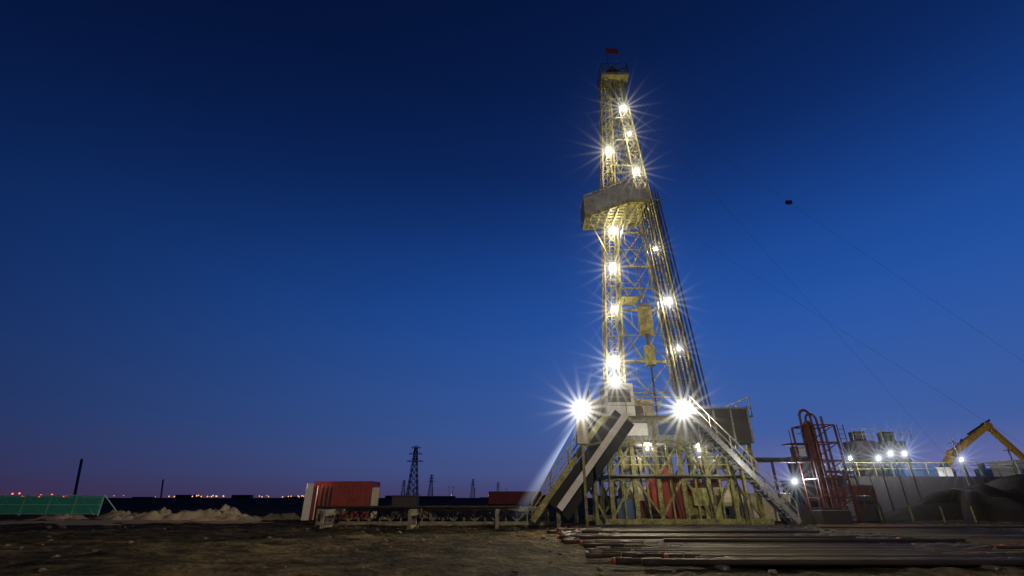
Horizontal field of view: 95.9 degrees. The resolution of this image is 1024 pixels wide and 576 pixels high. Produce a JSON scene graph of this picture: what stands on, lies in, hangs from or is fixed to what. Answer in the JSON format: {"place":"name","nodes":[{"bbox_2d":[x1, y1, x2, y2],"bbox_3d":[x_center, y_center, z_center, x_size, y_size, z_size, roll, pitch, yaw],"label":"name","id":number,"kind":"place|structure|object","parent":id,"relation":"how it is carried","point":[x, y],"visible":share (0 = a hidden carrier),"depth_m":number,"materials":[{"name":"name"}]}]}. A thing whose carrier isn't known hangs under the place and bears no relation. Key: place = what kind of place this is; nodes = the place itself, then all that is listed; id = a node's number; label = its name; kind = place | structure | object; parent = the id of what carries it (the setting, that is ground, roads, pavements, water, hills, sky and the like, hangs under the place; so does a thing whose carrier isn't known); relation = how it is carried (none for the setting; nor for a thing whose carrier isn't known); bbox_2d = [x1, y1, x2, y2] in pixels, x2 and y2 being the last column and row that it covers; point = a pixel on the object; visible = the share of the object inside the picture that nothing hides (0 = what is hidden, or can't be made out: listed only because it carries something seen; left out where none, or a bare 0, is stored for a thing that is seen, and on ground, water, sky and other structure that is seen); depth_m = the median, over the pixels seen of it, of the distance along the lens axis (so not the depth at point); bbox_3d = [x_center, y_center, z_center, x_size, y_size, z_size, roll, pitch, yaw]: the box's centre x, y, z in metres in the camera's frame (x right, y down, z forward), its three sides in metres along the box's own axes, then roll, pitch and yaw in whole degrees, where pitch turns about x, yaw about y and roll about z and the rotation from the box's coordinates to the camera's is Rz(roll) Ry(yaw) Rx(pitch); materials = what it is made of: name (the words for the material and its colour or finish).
{"place":"outdoors","nodes":[
{"label":"outdoors","id":0,"kind":"place"},
{"bbox_2d":[12,493,488,496],"bbox_3d":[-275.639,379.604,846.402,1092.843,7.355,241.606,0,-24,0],"label":"horizon lights","id":1,"kind":"object","parent":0,"point":[207,496],"visible":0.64,"depth_m":743.58},
{"bbox_2d":[9,445,618,501],"bbox_3d":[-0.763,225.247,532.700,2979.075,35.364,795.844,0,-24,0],"label":"distant pylons and skyline","id":2,"kind":"object","parent":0,"point":[414,460],"visible":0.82,"depth_m":545.70},
{"bbox_2d":[0,498,741,514],"bbox_3d":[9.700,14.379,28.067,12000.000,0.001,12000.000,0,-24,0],"label":"ground","id":3,"kind":"structure","parent":0,"point":[261,506],"depth_m":97.28,"materials":[{"name":"brown soil"}]},
{"bbox_2d":[488,491,541,504],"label":"red container","id":4,"kind":"object","parent":3,"relation":"on","point":[510,497],"visible":0.95,"depth_m":106.76,"materials":[{"name":"metal"}]},
{"bbox_2d":[621,89,1023,468],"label":"guy wires","id":5,"kind":"object","parent":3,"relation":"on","point":[788,202],"visible":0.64,"depth_m":41.84,"materials":[{"name":"black metal"}]},
{"bbox_2d":[778,429,1018,523],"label":"yard equipment","id":6,"kind":"object","parent":3,"relation":"on","point":[862,448],"visible":0.52,"depth_m":41.34,"materials":[{"name":"metal"}]},
{"bbox_2d":[0,515,1023,575],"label":"ground","id":7,"kind":"structure","parent":0,"point":[234,549],"depth_m":12.79,"materials":[{"name":"brown soil"}]},
{"bbox_2d":[0,520,25,524],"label":"sand berm","id":8,"kind":"structure","parent":7,"relation":"on","point":[9,522],"depth_m":28.44,"materials":[{"name":"sand"}]},
{"bbox_2d":[26,513,87,520],"bbox_3d":[-32.006,16.354,32.986,4.645,0.566,3.323,-8,-26,18],"label":"dirt pile","id":9,"kind":"object","parent":7,"relation":"on","point":[57,517],"visible":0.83,"depth_m":32.32,"materials":[{"name":"soil"}]},
{"bbox_2d":[0,494,116,515],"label":"tarp","id":10,"kind":"object","parent":7,"relation":"on","point":[39,505],"visible":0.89,"depth_m":42.63,"materials":[{"name":"teal fabric"}]},
{"bbox_2d":[22,519,195,525],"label":"sand berm","id":11,"kind":"structure","parent":7,"relation":"on","point":[89,522],"depth_m":28.37,"materials":[{"name":"sand"}]},
{"bbox_2d":[104,514,133,519],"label":"dirt pile","id":12,"kind":"object","parent":7,"relation":"on","point":[118,517],"visible":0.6,"depth_m":30.90,"materials":[{"name":"brown soil"}]},
{"bbox_2d":[94,510,148,519],"bbox_3d":[-28.395,16.739,34.081,4.723,0.769,4.284,-19,-30,35],"label":"dirt pile","id":13,"kind":"object","parent":7,"relation":"on","point":[120,513],"visible":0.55,"depth_m":33.24,"materials":[{"name":"brown soil"}]},
{"bbox_2d":[132,507,184,519],"bbox_3d":[-24.040,15.989,32.701,5.389,0.996,3.756,10,-26,-21],"label":"dirt pile","id":14,"kind":"object","parent":7,"relation":"on","point":[163,513],"visible":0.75,"depth_m":31.61,"materials":[{"name":"brown soil"}]},
{"bbox_2d":[188,516,223,521],"bbox_3d":[-20.158,15.432,30.844,3.431,0.477,2.124,5,-25,-10],"label":"dirt pile","id":15,"kind":"object","parent":7,"relation":"on","point":[201,518],"visible":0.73,"depth_m":30.36,"materials":[{"name":"brown soil"}]},
{"bbox_2d":[179,504,251,519],"bbox_3d":[-21.074,16.233,33.448,6.577,1.169,3.872,0,-24,0],"label":"dirt pile","id":16,"kind":"object","parent":7,"relation":"on","point":[209,512],"visible":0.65,"depth_m":32.54,"materials":[{"name":"brown soil"}]},
{"bbox_2d":[173,521,273,523],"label":"sand berm","id":17,"kind":"structure","parent":7,"relation":"on","point":[224,522],"depth_m":27.98,"materials":[{"name":"brown sand"}]},
{"bbox_2d":[215,513,262,521],"bbox_3d":[-18.989,15.894,32.031,4.275,0.616,2.975,-6,-25,12],"label":"dirt pile","id":18,"kind":"object","parent":7,"relation":"on","point":[236,517],"visible":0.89,"depth_m":31.34,"materials":[{"name":"brown soil"}]},
{"bbox_2d":[262,513,300,519],"bbox_3d":[-16.672,16.743,33.848,3.778,0.570,2.839,8,-26,-18],"label":"dirt pile","id":19,"kind":"object","parent":7,"relation":"on","point":[284,516],"visible":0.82,"depth_m":33.22,"materials":[{"name":"soil"}]},
{"bbox_2d":[301,481,380,521],"bbox_3d":[-11.750,14.854,32.224,5.100,2.510,3.316,0,-24,0],"label":"red container","id":20,"kind":"object","parent":7,"relation":"on","point":[341,493],"visible":0.69,"depth_m":31.67,"materials":[{"name":"metal"}]},
{"bbox_2d":[0,524,777,575],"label":"rocks","id":21,"kind":"object","parent":7,"relation":"on","point":[673,572],"visible":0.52,"depth_m":15.69,"materials":[{"name":"grey stone"}]},
{"bbox_2d":[391,488,419,519],"bbox_3d":[-7.300,14.804,31.607,1.700,2.050,1.300,0,-24,0],"label":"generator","id":22,"kind":"object","parent":7,"relation":"on","point":[405,500],"visible":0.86,"depth_m":31.14,"materials":[{"name":"grey metal"}]},
{"bbox_2d":[381,511,439,518],"bbox_3d":[-7.847,17.209,35.231,5.723,0.864,3.265,0,-24,0],"label":"dirt pile","id":23,"kind":"object","parent":7,"relation":"on","point":[424,516],"visible":0.14,"depth_m":34.17,"materials":[{"name":"brown soil"}]},
{"bbox_2d":[316,506,548,528],"bbox_3d":[-4.600,13.018,26.373,13.480,1.080,5.530,0,-24,0],"label":"catwalk","id":24,"kind":"object","parent":7,"relation":"on","point":[337,511],"visible":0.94,"depth_m":26.64,"materials":[{"name":"paint"}]},
{"bbox_2d":[530,48,801,526],"bbox_3d":[8.048,-5.504,35.796,14.117,42.600,9.450,0,-24,0],"label":"drilling rig","id":25,"kind":"object","parent":7,"relation":"on","point":[619,419],"visible":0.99,"depth_m":27.51,"materials":[{"name":"metal"}]},
{"bbox_2d":[579,107,962,482],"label":"lights","id":26,"kind":"object","parent":25,"relation":"attached to","point":[613,362],"visible":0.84,"depth_m":34.88},
{"bbox_2d":[741,493,790,520],"bbox_3d":[17.100,14.758,31.189,2.700,1.690,1.900,0,-24,0],"label":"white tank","id":27,"kind":"object","parent":7,"relation":"on","point":[770,512],"visible":0.33,"depth_m":30.43,"materials":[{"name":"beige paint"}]},
{"bbox_2d":[546,524,1023,570],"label":"drill pipes","id":28,"kind":"object","parent":7,"relation":"on","point":[723,547],"visible":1,"depth_m":14.12,"materials":[{"name":"metal"}]},
{"bbox_2d":[730,409,869,522],"bbox_3d":[17.906,11.565,30.414,7.828,7.065,1.990,0,-24,0],"label":"metal framework","id":29,"kind":"object","parent":7,"relation":"on","point":[817,461],"visible":0.91,"depth_m":30.16,"materials":[{"name":"metal"}]},
{"bbox_2d":[814,459,1023,513],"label":"mud tanks","id":30,"kind":"object","parent":7,"relation":"on","point":[901,487],"visible":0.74,"depth_m":37.77,"materials":[{"name":"grey metal"}]},
{"bbox_2d":[884,474,1023,520],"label":"dirt mound","id":31,"kind":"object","parent":7,"relation":"on","point":[1011,487],"visible":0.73,"depth_m":33.15,"materials":[{"name":"grey soil"}]},
{"bbox_2d":[922,488,1023,521],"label":"dirt mound","id":32,"kind":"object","parent":7,"relation":"on","point":[985,507],"visible":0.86,"depth_m":32.30,"materials":[{"name":"grey soil"}]},
{"bbox_2d":[939,419,1023,466],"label":"excavator","id":33,"kind":"object","parent":7,"relation":"on","point":[972,436],"visible":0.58,"depth_m":42.78,"materials":[{"name":"yellow metal"}]},
{"bbox_2d":[0,0,1023,497],"label":"sky","id":34,"kind":"structure","parent":0,"point":[265,248],"materials":[{"name":"blue"}]},
{"bbox_2d":[986,460,1023,476],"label":"white cabin","id":35,"kind":"object","parent":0,"point":[1008,470],"visible":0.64,"depth_m":42.25,"materials":[{"name":"metal"}]}
]}

